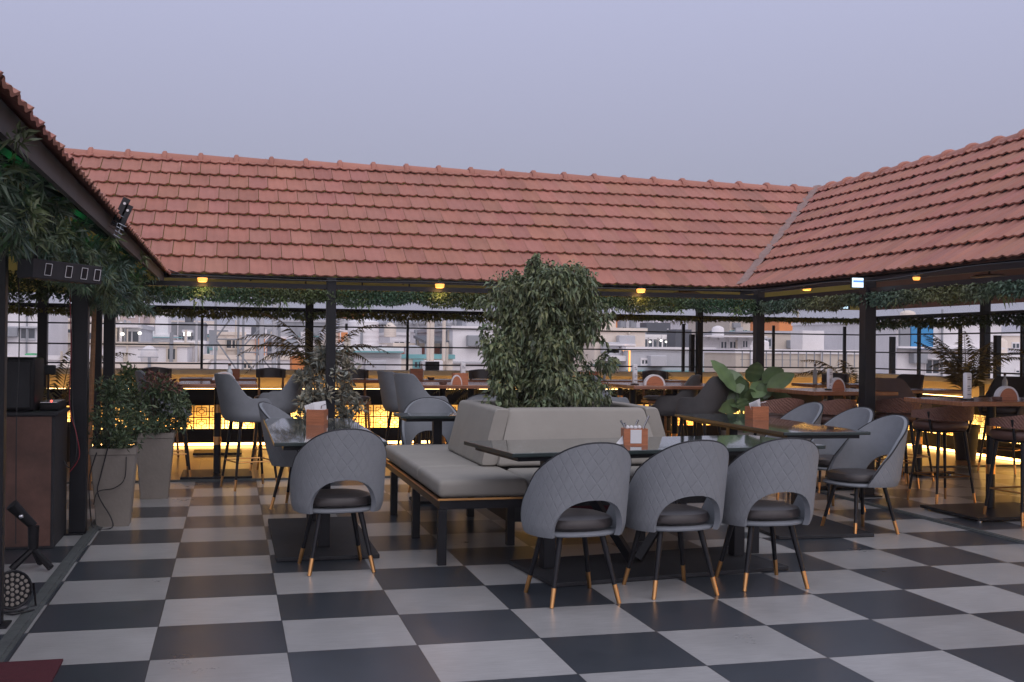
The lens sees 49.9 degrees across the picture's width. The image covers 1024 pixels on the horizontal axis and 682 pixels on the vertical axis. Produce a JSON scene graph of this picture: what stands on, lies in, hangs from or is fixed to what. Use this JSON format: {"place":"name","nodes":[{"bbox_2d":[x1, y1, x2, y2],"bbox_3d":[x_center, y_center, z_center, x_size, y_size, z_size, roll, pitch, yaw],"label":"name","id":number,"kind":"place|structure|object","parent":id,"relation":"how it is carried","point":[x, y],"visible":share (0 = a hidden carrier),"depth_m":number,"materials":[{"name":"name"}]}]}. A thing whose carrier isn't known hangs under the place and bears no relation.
{"place":"outdoors","nodes":[
{"label":"outdoors","id":0,"kind":"place"},
{"bbox_2d":[347,319,378,344],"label":"water tank","id":1,"kind":"object","parent":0,"point":[370,337],"visible":0.55,"depth_m":52.01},
{"bbox_2d":[0,466,1023,681],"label":"floor","id":2,"kind":"structure","parent":0,"point":[190,582],"depth_m":5.99,"materials":[{"name":"tile"}]},
{"bbox_2d":[0,234,11,628],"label":"steel post","id":3,"kind":"object","parent":2,"relation":"on","point":[4,268],"visible":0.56,"depth_m":5.41,"materials":[{"name":"black metal"}]},
{"bbox_3d":[-2.816,-0.654,6.569,0.060,0.065,9.318,1,0,-14],"label":"steel beam","id":4,"kind":"object","parent":3,"relation":"attached to","visible":0},
{"bbox_2d":[17,242,101,284],"bbox_3d":[-2.246,-0.467,5.487,0.096,0.340,0.528,1,0,15],"label":"lighting panel","id":5,"kind":"object","parent":4,"relation":"hanging from","point":[36,268],"visible":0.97,"depth_m":5.40,"materials":[{"name":"metal"}]},
{"bbox_2d":[0,121,165,319],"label":"leaf garland","id":6,"kind":"object","parent":4,"relation":"hanging from","point":[29,218],"visible":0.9,"depth_m":5.33},
{"bbox_2d":[4,570,36,612],"bbox_3d":[-2.626,1.303,5.753,0.256,0.217,0.138,1,0,-38],"label":"stage light","id":7,"kind":"object","parent":2,"relation":"on","point":[19,587],"visible":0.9,"depth_m":5.74,"materials":[{"name":"black metal"}]},
{"bbox_2d":[6,500,53,569],"bbox_3d":[-2.976,1.194,6.821,0.280,0.432,0.226,1,0,-14],"label":"floor spotlight","id":8,"kind":"object","parent":2,"relation":"on","point":[15,508],"visible":0.99,"depth_m":6.76,"materials":[{"name":"metal"}]},
{"bbox_2d":[0,659,62,681],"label":"carpet","id":9,"kind":"object","parent":2,"relation":"on","point":[33,671],"visible":1,"depth_m":4.66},
{"bbox_2d":[5,407,69,549],"bbox_3d":[-3.425,0.949,7.745,0.500,0.930,0.650,1,0,-14],"label":"wooden cabinet","id":10,"kind":"object","parent":2,"relation":"on","point":[41,498],"visible":0.8,"depth_m":7.48,"materials":[{"name":"wood"}]},
{"bbox_2d":[7,357,43,410],"bbox_3d":[-3.471,0.297,7.673,0.320,0.368,0.412,1,0,-14],"label":"loudspeaker","id":11,"kind":"object","parent":10,"relation":"on","point":[31,386],"visible":0.81,"depth_m":7.50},
{"bbox_2d":[0,520,100,661],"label":"drain strip","id":12,"kind":"object","parent":2,"relation":"on","point":[13,635],"depth_m":6.05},
{"bbox_2d":[64,286,89,535],"bbox_3d":[-3.196,0.358,8.131,0.218,2.119,0.218,1,0,-14],"label":"steel post","id":13,"kind":"object","parent":2,"relation":"on","point":[78,487],"visible":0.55,"depth_m":8.08,"materials":[{"name":"black metal"}]},
{"bbox_2d":[88,298,95,489],"bbox_3d":[-4.030,0.424,10.529,0.086,2.001,0.056,1,0,-14],"label":"wooden pole","id":14,"kind":"object","parent":2,"relation":"on","point":[92,362],"visible":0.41,"depth_m":10.51,"materials":[{"name":"brown wood"}]},
{"bbox_2d":[102,311,115,443],"bbox_3d":[-4.065,0.367,11.088,0.199,2.119,0.199,1,0,-14],"label":"steel post","id":15,"kind":"object","parent":2,"relation":"on","point":[109,331],"visible":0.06,"depth_m":11.04,"materials":[{"name":"black metal"}]},
{"bbox_2d":[89,445,138,526],"bbox_3d":[-3.088,1.123,8.538,0.338,0.600,0.338,1,0,-14],"label":"planter","id":16,"kind":"object","parent":2,"relation":"on","point":[117,502],"visible":0.93,"depth_m":8.40,"materials":[{"name":"concrete"}]},
{"bbox_2d":[88,374,157,453],"bbox_3d":[-3.064,0.597,8.562,0.575,0.684,0.542,0,0,42],"label":"bush","id":17,"kind":"object","parent":16,"relation":"in","point":[120,433],"visible":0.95,"depth_m":8.46,"materials":[{"name":"green plant"}]},
{"bbox_2d":[137,430,175,498],"bbox_3d":[-3.263,1.130,10.052,0.338,0.600,0.338,1,0,-14],"label":"planter","id":18,"kind":"object","parent":2,"relation":"on","point":[154,461],"visible":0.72,"depth_m":9.92,"materials":[{"name":"concrete"}]},
{"bbox_2d":[122,368,195,435],"bbox_3d":[-3.246,0.592,10.075,0.685,0.690,0.713,1,0,-14],"label":"bush","id":19,"kind":"object","parent":18,"relation":"in","point":[164,389],"visible":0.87,"depth_m":9.99,"materials":[{"name":"green plant"}]},
{"bbox_2d":[214,373,278,491],"bbox_3d":[-2.622,0.881,10.788,0.585,1.125,0.564,1,0,-32],"label":"tub bar chair","id":20,"kind":"object","parent":2,"relation":"on","point":[237,404],"visible":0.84,"depth_m":10.56,"materials":[{"name":"fabric"}]},
{"bbox_2d":[258,402,298,509],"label":"dining chair","id":21,"kind":"object","parent":2,"relation":"on","point":[280,457],"visible":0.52,"depth_m":9.39,"materials":[{"name":"grey fabric"}]},
{"bbox_2d":[264,418,387,561],"bbox_3d":[-1.443,1.042,8.143,0.720,0.788,2.340,1,0,-14],"label":"marble table","id":22,"kind":"object","parent":2,"relation":"on","point":[336,539],"visible":0.63,"depth_m":7.76,"materials":[{"name":"black metal"}]},
{"bbox_2d":[304,401,327,424],"bbox_3d":[-1.536,0.559,8.610,0.172,0.182,0.120,1,0,6],"label":"wooden holder","id":23,"kind":"object","parent":22,"relation":"on","point":[316,413],"visible":1,"depth_m":8.55,"materials":[{"name":"brown wood"}]},
{"bbox_2d":[325,278,336,417],"bbox_3d":[-1.924,0.394,11.635,0.190,2.119,0.190,1,0,-14],"label":"steel post","id":24,"kind":"object","parent":2,"relation":"on","point":[330,351],"visible":0.49,"depth_m":11.59,"materials":[{"name":"black metal"}]},
{"bbox_2d":[144,280,755,299],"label":"steel beam","id":25,"kind":"structure","parent":24,"relation":"attached to","point":[379,288],"depth_m":11.77,"materials":[{"name":"black metal"}]},
{"bbox_2d":[0,71,170,279],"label":"tiled roof","id":26,"kind":"structure","parent":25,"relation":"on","point":[54,163],"depth_m":4.81,"materials":[{"name":"tile"}]},
{"bbox_2d":[8,147,859,309],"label":"tiled roof","id":27,"kind":"structure","parent":26,"relation":"attached to","point":[238,216],"depth_m":13.81,"materials":[{"name":"tile"}]},
{"bbox_2d":[142,285,758,319],"bbox_3d":[-0.544,-0.389,11.930,7.147,0.318,0.284,1,0,-14],"label":"leaf garland","id":28,"kind":"object","parent":25,"relation":"hanging from","point":[357,299],"visible":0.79,"depth_m":11.75},
{"bbox_2d":[171,274,756,290],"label":"roof beam","id":29,"kind":"structure","parent":24,"relation":"attached to","point":[442,282],"depth_m":11.75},
{"bbox_2d":[289,428,386,575],"bbox_3d":[-1.089,0.982,6.901,0.594,0.912,0.643,1,0,-19],"label":"dining chair","id":30,"kind":"object","parent":2,"relation":"on","point":[321,460],"visible":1,"depth_m":6.71,"materials":[{"name":"fabric"}]},
{"bbox_2d":[393,373,448,443],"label":"tub bar chair","id":31,"kind":"object","parent":2,"relation":"on","point":[409,388],"visible":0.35,"depth_m":11.48,"materials":[{"name":"grey fabric"}]},
{"bbox_2d":[401,397,456,492],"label":"dining chair","id":32,"kind":"object","parent":2,"relation":"on","point":[410,431],"visible":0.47,"depth_m":10.70,"materials":[{"name":"fabric"}]},
{"bbox_2d":[393,413,479,503],"bbox_3d":[-0.444,1.065,10.091,1.240,0.788,0.460,1,0,-14],"label":"marble table","id":33,"kind":"object","parent":2,"relation":"on","point":[436,419],"visible":0.24,"depth_m":9.90,"materials":[{"name":"black metal"}]},
{"bbox_2d":[420,382,505,443],"bbox_3d":[-0.624,0.972,12.171,0.920,1.000,1.000,1,0,-14],"label":"table","id":34,"kind":"object","parent":2,"relation":"on","point":[469,386],"visible":0.23,"depth_m":11.75,"materials":[{"name":"brown wood"}]},
{"bbox_2d":[385,400,758,565],"bbox_3d":[0.302,0.976,8.586,2.272,0.968,2.606,1,0,-14],"label":"upholstered bench","id":35,"kind":"object","parent":2,"relation":"on","point":[438,476],"visible":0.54,"depth_m":8.02,"materials":[{"name":"grey fabric"}]},
{"bbox_2d":[473,253,620,407],"bbox_3d":[0.308,0.312,8.732,1.170,2.004,1.095,1,0,14],"label":"potted tree","id":36,"kind":"object","parent":35,"relation":"on","point":[546,313],"visible":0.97,"depth_m":8.52,"materials":[{"name":"green plant"}]},
{"bbox_2d":[520,442,630,608],"bbox_3d":[0.360,0.993,6.136,0.594,0.912,0.643,1,0,-19],"label":"dining chair","id":37,"kind":"object","parent":2,"relation":"on","point":[560,483],"visible":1,"depth_m":5.94,"materials":[{"name":"grey fabric"}]},
{"bbox_2d":[464,435,825,586],"bbox_3d":[0.871,1.062,7.176,2.200,0.788,0.920,1,0,-21],"label":"marble table","id":38,"kind":"object","parent":2,"relation":"on","point":[572,570],"visible":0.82,"depth_m":7.00,"materials":[{"name":"black stone"}]},
{"bbox_2d":[617,416,649,444],"bbox_3d":[0.776,0.572,7.071,0.225,0.188,0.102,1,0,-6],"label":"wooden holder","id":39,"kind":"object","parent":38,"relation":"on","point":[634,435],"visible":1,"depth_m":7.03,"materials":[{"name":"brown wood"}]},
{"bbox_2d":[601,382,705,435],"bbox_3d":[1.798,1.002,12.790,1.250,1.000,1.150,1,0,-14],"label":"table","id":40,"kind":"object","parent":2,"relation":"on","point":[674,387],"visible":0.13,"depth_m":12.65,"materials":[{"name":"brown wood"}]},
{"bbox_2d":[622,440,728,599],"bbox_3d":[0.945,1.001,6.368,0.594,0.912,0.643,1,0,-18],"label":"dining chair","id":41,"kind":"object","parent":2,"relation":"on","point":[661,481],"visible":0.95,"depth_m":6.17,"materials":[{"name":"fabric"}]},
{"bbox_2d":[650,374,700,435],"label":"tub bar chair","id":42,"kind":"object","parent":2,"relation":"on","point":[665,405],"visible":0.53,"depth_m":12.28,"materials":[{"name":"fabric"}]},
{"bbox_2d":[676,376,729,435],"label":"tub bar chair","id":43,"kind":"object","parent":2,"relation":"on","point":[711,396],"visible":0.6,"depth_m":11.81,"materials":[{"name":"grey fabric"}]},
{"bbox_2d":[721,430,763,436],"bbox_3d":[2.528,1.245,11.944,0.388,0.520,0.388,1,0,-14],"label":"planter","id":44,"kind":"object","parent":2,"relation":"on","point":[723,432],"visible":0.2,"depth_m":11.78,"materials":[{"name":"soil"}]},
{"bbox_2d":[710,360,794,432],"bbox_3d":[2.644,0.636,11.944,1.111,0.850,0.377,1,0,-14],"label":"broad leaved plant","id":45,"kind":"object","parent":44,"relation":"on","point":[743,393],"visible":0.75,"depth_m":11.94,"materials":[{"name":"green plant"}]},
{"bbox_2d":[753,289,764,380],"bbox_3d":[2.881,0.454,12.862,0.190,2.119,0.190,1,0,-14],"label":"steel post","id":46,"kind":"object","parent":2,"relation":"on","point":[758,334],"visible":0.42,"depth_m":12.82,"materials":[{"name":"black metal"}]},
{"bbox_2d":[760,274,1023,301],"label":"steel beam","id":47,"kind":"structure","parent":46,"relation":"attached to","point":[1012,278],"depth_m":10.01,"materials":[{"name":"black metal"}]},
{"bbox_2d":[737,129,1023,309],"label":"tiled roof","id":48,"kind":"structure","parent":47,"relation":"on","point":[952,208],"depth_m":12.04,"materials":[{"name":"tile"}]},
{"bbox_2d":[756,279,1023,316],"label":"leaf garland","id":49,"kind":"object","parent":47,"relation":"hanging from","point":[969,293],"visible":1,"depth_m":10.02},
{"bbox_2d":[715,437,818,591],"bbox_3d":[1.523,1.009,6.588,0.594,0.912,0.643,1,0,-12],"label":"dining chair","id":50,"kind":"object","parent":2,"relation":"on","point":[755,473],"visible":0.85,"depth_m":6.39,"materials":[{"name":"fabric"}]},
{"bbox_2d":[675,414,873,539],"bbox_3d":[2.121,1.089,9.416,0.800,0.788,2.400,1,0,-12],"label":"marble table","id":51,"kind":"object","parent":2,"relation":"on","point":[732,424],"visible":0.59,"depth_m":8.63,"materials":[{"name":"black stone"}]},
{"bbox_2d":[749,398,803,435],"bbox_3d":[2.705,1.036,11.258,0.534,0.937,0.508,1,0,-14],"label":"woven bar stool","id":52,"kind":"object","parent":2,"relation":"on","point":[779,408],"visible":0.3,"depth_m":11.02,"materials":[{"name":"brown wicker"}]},
{"bbox_2d":[764,402,823,499],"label":"dining chair","id":53,"kind":"object","parent":2,"relation":"on","point":[810,412],"visible":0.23,"depth_m":10.78,"materials":[{"name":"fabric"}]},
{"bbox_2d":[801,399,856,492],"bbox_3d":[3.189,1.041,11.103,0.534,0.937,0.508,1,0,-14],"label":"woven bar stool","id":54,"kind":"object","parent":2,"relation":"on","point":[832,408],"visible":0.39,"depth_m":10.87,"materials":[{"name":"black metal"}]},
{"bbox_2d":[767,388,897,488],"bbox_3d":[3.338,1.012,11.532,0.950,1.000,1.000,1,0,-14],"label":"table","id":55,"kind":"object","parent":2,"relation":"on","point":[830,394],"visible":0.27,"depth_m":11.18,"materials":[{"name":"brown wood"}]},
{"bbox_2d":[810,407,873,514],"bbox_3d":[2.876,1.043,9.742,0.643,0.912,0.594,1,0,-25],"label":"dining chair","id":56,"kind":"object","parent":2,"relation":"on","point":[855,418],"visible":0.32,"depth_m":9.94,"materials":[{"name":"grey fabric"}]},
{"bbox_2d":[820,414,908,534],"bbox_3d":[2.767,1.035,8.596,0.643,0.912,0.594,1,0,-22],"label":"dining chair","id":57,"kind":"object","parent":2,"relation":"on","point":[852,459],"visible":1,"depth_m":8.64,"materials":[{"name":"grey fabric"}]},
{"bbox_2d":[850,278,881,497],"bbox_3d":[3.455,0.447,10.697,0.219,2.119,0.218,1,0,-14],"label":"steel post","id":58,"kind":"object","parent":2,"relation":"on","point":[867,349],"visible":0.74,"depth_m":10.65,"materials":[{"name":"black metal"}]},
{"bbox_2d":[875,398,921,488],"bbox_3d":[4.003,1.052,11.538,0.534,0.937,0.508,1,0,6],"label":"woven bar stool","id":59,"kind":"object","parent":2,"relation":"on","point":[891,406],"visible":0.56,"depth_m":11.35,"materials":[{"name":"black metal"}]},
{"bbox_2d":[875,378,933,483],"bbox_3d":[4.248,0.964,12.009,0.585,1.125,0.564,1,0,-29],"label":"tub bar chair","id":60,"kind":"object","parent":2,"relation":"on","point":[900,386],"visible":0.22,"depth_m":11.82,"materials":[{"name":"black metal"}]},
{"bbox_2d":[815,489,1023,543],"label":"drain strip","id":61,"kind":"object","parent":2,"relation":"on","point":[1012,539],"depth_m":9.10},
{"bbox_2d":[903,388,962,475],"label":"table","id":62,"kind":"object","parent":2,"relation":"on","point":[919,392],"visible":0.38,"depth_m":12.68,"materials":[{"name":"brown wood"}]},
{"bbox_2d":[907,406,975,503],"bbox_3d":[4.023,1.045,10.284,0.534,0.937,0.508,1,0,-16],"label":"woven bar stool","id":63,"kind":"object","parent":2,"relation":"on","point":[944,420],"visible":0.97,"depth_m":10.13,"materials":[{"name":"black metal"}]},
{"bbox_2d":[904,397,1023,521],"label":"table","id":64,"kind":"object","parent":2,"relation":"on","point":[999,511],"visible":0.82,"depth_m":9.59,"materials":[{"name":"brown wood"}]},
{"bbox_2d":[977,376,1023,473],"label":"tub bar chair","id":65,"kind":"object","parent":2,"relation":"on","point":[1016,383],"visible":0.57,"depth_m":13.05,"materials":[{"name":"gold metal"}]},
{"bbox_2d":[983,415,1023,525],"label":"woven bar stool","id":66,"kind":"object","parent":2,"relation":"on","point":[1012,431],"visible":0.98,"depth_m":9.07,"materials":[{"name":"black metal"}]},
{"bbox_2d":[0,0,1023,331],"label":"sky","id":67,"kind":"structure","parent":0,"point":[807,93],"materials":[{"name":"blue"}]},
{"bbox_2d":[67,443,1019,481],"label":"terrace floor","id":68,"kind":"structure","parent":0,"point":[196,463],"depth_m":13.61,"materials":[{"name":"beige tile"}]},
{"bbox_2d":[37,288,48,400],"bbox_3d":[-6.225,0.364,14.572,0.228,2.119,0.228,1,0,-14],"label":"steel post","id":69,"kind":"object","parent":68,"relation":"on","point":[42,331],"depth_m":14.52,"materials":[{"name":"black metal"}]},
{"bbox_2d":[8,302,858,320],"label":"steel beam","id":70,"kind":"structure","parent":69,"relation":"attached to","point":[57,305],"depth_m":15.43,"materials":[{"name":"black metal"}]},
{"bbox_2d":[8,270,71,306],"bbox_3d":[-5.935,-0.536,10.593,4.030,0.445,0.426,1,0,-14],"label":"leaf garland","id":71,"kind":"object","parent":70,"relation":"hanging from","point":[37,295],"visible":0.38,"depth_m":10.87},
{"bbox_2d":[8,305,498,327],"bbox_3d":[-4.241,-0.333,15.042,9.334,0.269,0.315,1,0,-14],"label":"leaf garland","id":72,"kind":"object","parent":70,"relation":"hanging from","point":[28,311],"visible":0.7,"depth_m":15.27},
{"bbox_2d":[594,313,858,326],"bbox_3d":[2.868,-0.284,16.844,5.609,0.262,0.297,1,0,-14],"label":"leaf garland","id":73,"kind":"object","parent":70,"relation":"hanging from","point":[706,319],"visible":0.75,"depth_m":16.97},
{"bbox_2d":[44,351,135,461],"bbox_3d":[-5.346,0.735,13.204,1.677,1.382,1.316,1,0,-14],"label":"potted palm","id":74,"kind":"object","parent":68,"relation":"on","point":[64,394],"visible":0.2,"depth_m":13.09,"materials":[{"name":"green plant"}]},
{"bbox_2d":[93,306,102,445],"bbox_3d":[-4.824,0.369,12.803,0.152,2.119,0.152,1,0,-14],"label":"steel post","id":75,"kind":"object","parent":68,"relation":"on","point":[98,353],"visible":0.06,"depth_m":12.77,"materials":[{"name":"black metal"}]},
{"bbox_2d":[115,361,146,422],"bbox_3d":[-4.165,0.602,11.945,0.520,0.786,0.512,0,0,34],"label":"bush","id":76,"kind":"object","parent":68,"relation":"on","point":[129,376],"visible":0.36,"depth_m":11.90,"materials":[{"name":"green plant"}]},
{"bbox_2d":[179,381,257,479],"bbox_3d":[-3.136,0.941,11.705,0.800,1.000,0.920,1,0,-14],"label":"table","id":77,"kind":"object","parent":68,"relation":"on","point":[215,472],"visible":0.85,"depth_m":11.67,"materials":[{"name":"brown wood"}]},
{"bbox_2d":[249,370,303,471],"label":"tub bar chair","id":78,"kind":"object","parent":68,"relation":"on","point":[286,395],"visible":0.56,"depth_m":11.96,"materials":[{"name":"fabric"}]},
{"bbox_2d":[236,309,390,401],"bbox_3d":[-2.608,0.506,14.540,2.002,1.917,1.325,1,0,10],"label":"potted palm","id":79,"kind":"object","parent":68,"relation":"on","point":[294,348],"visible":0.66,"depth_m":14.45,"materials":[{"name":"green plant"}]},
{"bbox_2d":[377,371,428,446],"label":"tub bar chair","id":80,"kind":"object","parent":68,"relation":"on","point":[388,391],"visible":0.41,"depth_m":12.42,"materials":[{"name":"grey fabric"}]},
{"bbox_2d":[695,311,702,435],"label":"steel post","id":81,"kind":"object","parent":68,"relation":"on","point":[699,348],"visible":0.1,"depth_m":16.86,"materials":[{"name":"black metal"}]},
{"bbox_2d":[914,331,1023,460],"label":"potted palm","id":82,"kind":"object","parent":68,"relation":"on","point":[955,374],"visible":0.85,"depth_m":14.30,"materials":[{"name":"green plant"}]},
{"bbox_2d":[979,300,990,395],"bbox_3d":[6.432,0.506,14.956,0.190,2.119,0.190,1,0,-14],"label":"steel post","id":83,"kind":"object","parent":68,"relation":"on","point":[985,339],"visible":0.3,"depth_m":14.92,"materials":[{"name":"black metal"}]},
{"bbox_2d":[876,310,1023,319],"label":"steel beam","id":84,"kind":"structure","parent":83,"relation":"attached to","point":[1008,312],"depth_m":15.47,"materials":[{"name":"black metal"}]},
{"bbox_2d":[876,313,1023,331],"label":"leaf garland","id":85,"kind":"object","parent":84,"relation":"hanging from","point":[999,319],"visible":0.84,"depth_m":15.30},
{"bbox_3d":[-2.007,1.205,11.920,0.368,0.500,0.368,1,0,-14],"label":"planter","id":86,"kind":"object","parent":68,"relation":"on","visible":0},
{"bbox_2d":[291,342,369,422],"bbox_3d":[-1.973,0.534,11.819,0.874,1.053,0.809,1,0,-33],"label":"bush","id":87,"kind":"object","parent":86,"relation":"in","point":[348,393],"visible":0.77,"depth_m":11.80,"materials":[{"name":"green plant"}]},
{"label":"ground","id":88,"kind":"structure","parent":0,"visible":0},
{"bbox_2d":[7,307,67,354],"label":"building","id":89,"kind":"structure","parent":88,"relation":"on","point":[57,333],"depth_m":57.57,"materials":[{"name":"stone"}]},
{"bbox_2d":[102,320,154,341],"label":"building","id":90,"kind":"structure","parent":88,"relation":"on","point":[140,333],"depth_m":43.58,"materials":[{"name":"stone"}]},
{"bbox_2d":[62,357,210,368],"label":"building","id":91,"kind":"structure","parent":88,"relation":"on","point":[184,366],"depth_m":31.48,"materials":[{"name":"stone"}]},
{"bbox_2d":[89,329,193,361],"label":"building","id":92,"kind":"structure","parent":88,"relation":"on","point":[173,353],"depth_m":41.93,"materials":[{"name":"stone"}]},
{"bbox_2d":[147,315,182,341],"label":"building","id":93,"kind":"structure","parent":88,"relation":"on","point":[162,333],"depth_m":55.35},
{"bbox_2d":[171,313,206,340],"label":"building","id":94,"kind":"structure","parent":88,"relation":"on","point":[176,330],"depth_m":91.18,"materials":[{"name":"stone"}]},
{"bbox_2d":[217,320,245,354],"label":"building","id":95,"kind":"structure","parent":88,"relation":"on","point":[230,350],"depth_m":60.00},
{"bbox_2d":[203,338,298,368],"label":"building","id":96,"kind":"structure","parent":88,"relation":"on","point":[233,358],"depth_m":44.68,"materials":[{"name":"stone"}]},
{"bbox_2d":[336,336,403,369],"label":"building","id":97,"kind":"structure","parent":88,"relation":"on","point":[375,356],"depth_m":39.90,"materials":[{"name":"stone"}]},
{"bbox_2d":[401,342,454,369],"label":"building","id":98,"kind":"structure","parent":88,"relation":"on","point":[416,356],"depth_m":44.40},
{"bbox_2d":[409,309,500,369],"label":"building","id":99,"kind":"structure","parent":88,"relation":"on","point":[463,338],"depth_m":49.01,"materials":[{"name":"stone"}]},
{"bbox_2d":[573,313,647,370],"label":"building","id":100,"kind":"structure","parent":88,"relation":"on","point":[616,340],"depth_m":48.55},
{"bbox_2d":[632,323,670,346],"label":"building","id":101,"kind":"structure","parent":88,"relation":"on","point":[653,339],"depth_m":57.76,"materials":[{"name":"stone"}]},
{"bbox_2d":[619,329,715,371],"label":"building","id":102,"kind":"structure","parent":88,"relation":"on","point":[653,358],"depth_m":48.11,"materials":[{"name":"stone"}]},
{"bbox_2d":[688,314,752,333],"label":"building","id":103,"kind":"structure","parent":88,"relation":"on","point":[730,326],"depth_m":107.65,"materials":[{"name":"stone"}]},
{"bbox_2d":[703,326,766,348],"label":"building","id":104,"kind":"structure","parent":88,"relation":"on","point":[717,340],"depth_m":62.91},
{"bbox_2d":[703,331,790,348],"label":"building","id":105,"kind":"structure","parent":88,"relation":"on","point":[782,341],"depth_m":66.07,"materials":[{"name":"stone"}]},
{"bbox_2d":[703,330,858,406],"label":"building","id":106,"kind":"structure","parent":88,"relation":"on","point":[782,359],"depth_m":44.43,"materials":[{"name":"stone"}]},
{"bbox_2d":[791,309,1004,377],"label":"building","id":107,"kind":"structure","parent":88,"relation":"on","point":[905,343],"depth_m":52.96,"materials":[{"name":"stone"}]},
{"bbox_3d":[0.882,9.469,6.387,15.500,15.970,20.000,1,0,-14],"label":"roof terrace block","id":108,"kind":"object","parent":88,"relation":"on","visible":0},
{"bbox_2d":[49,368,858,445],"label":"parapet wall","id":109,"kind":"structure","parent":108,"relation":"on","point":[201,433],"depth_m":15.61,"materials":[{"name":"yellow"}]},
{"bbox_2d":[7,317,858,371],"bbox_3d":[-1.565,0.051,15.820,14.800,0.734,0.093,1,0,-14],"label":"railing","id":110,"kind":"object","parent":109,"relation":"on","point":[691,366],"visible":0.62,"depth_m":15.91,"materials":[{"name":"black metal"}]},
{"bbox_2d":[876,373,1019,461],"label":"parapet wall","id":111,"kind":"structure","parent":108,"relation":"on","point":[937,382],"depth_m":15.43,"materials":[{"name":"yellow"}]},
{"bbox_2d":[876,326,1023,377],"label":"railing","id":112,"kind":"object","parent":111,"relation":"on","point":[892,352],"visible":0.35,"depth_m":15.48,"materials":[{"name":"black metal"}]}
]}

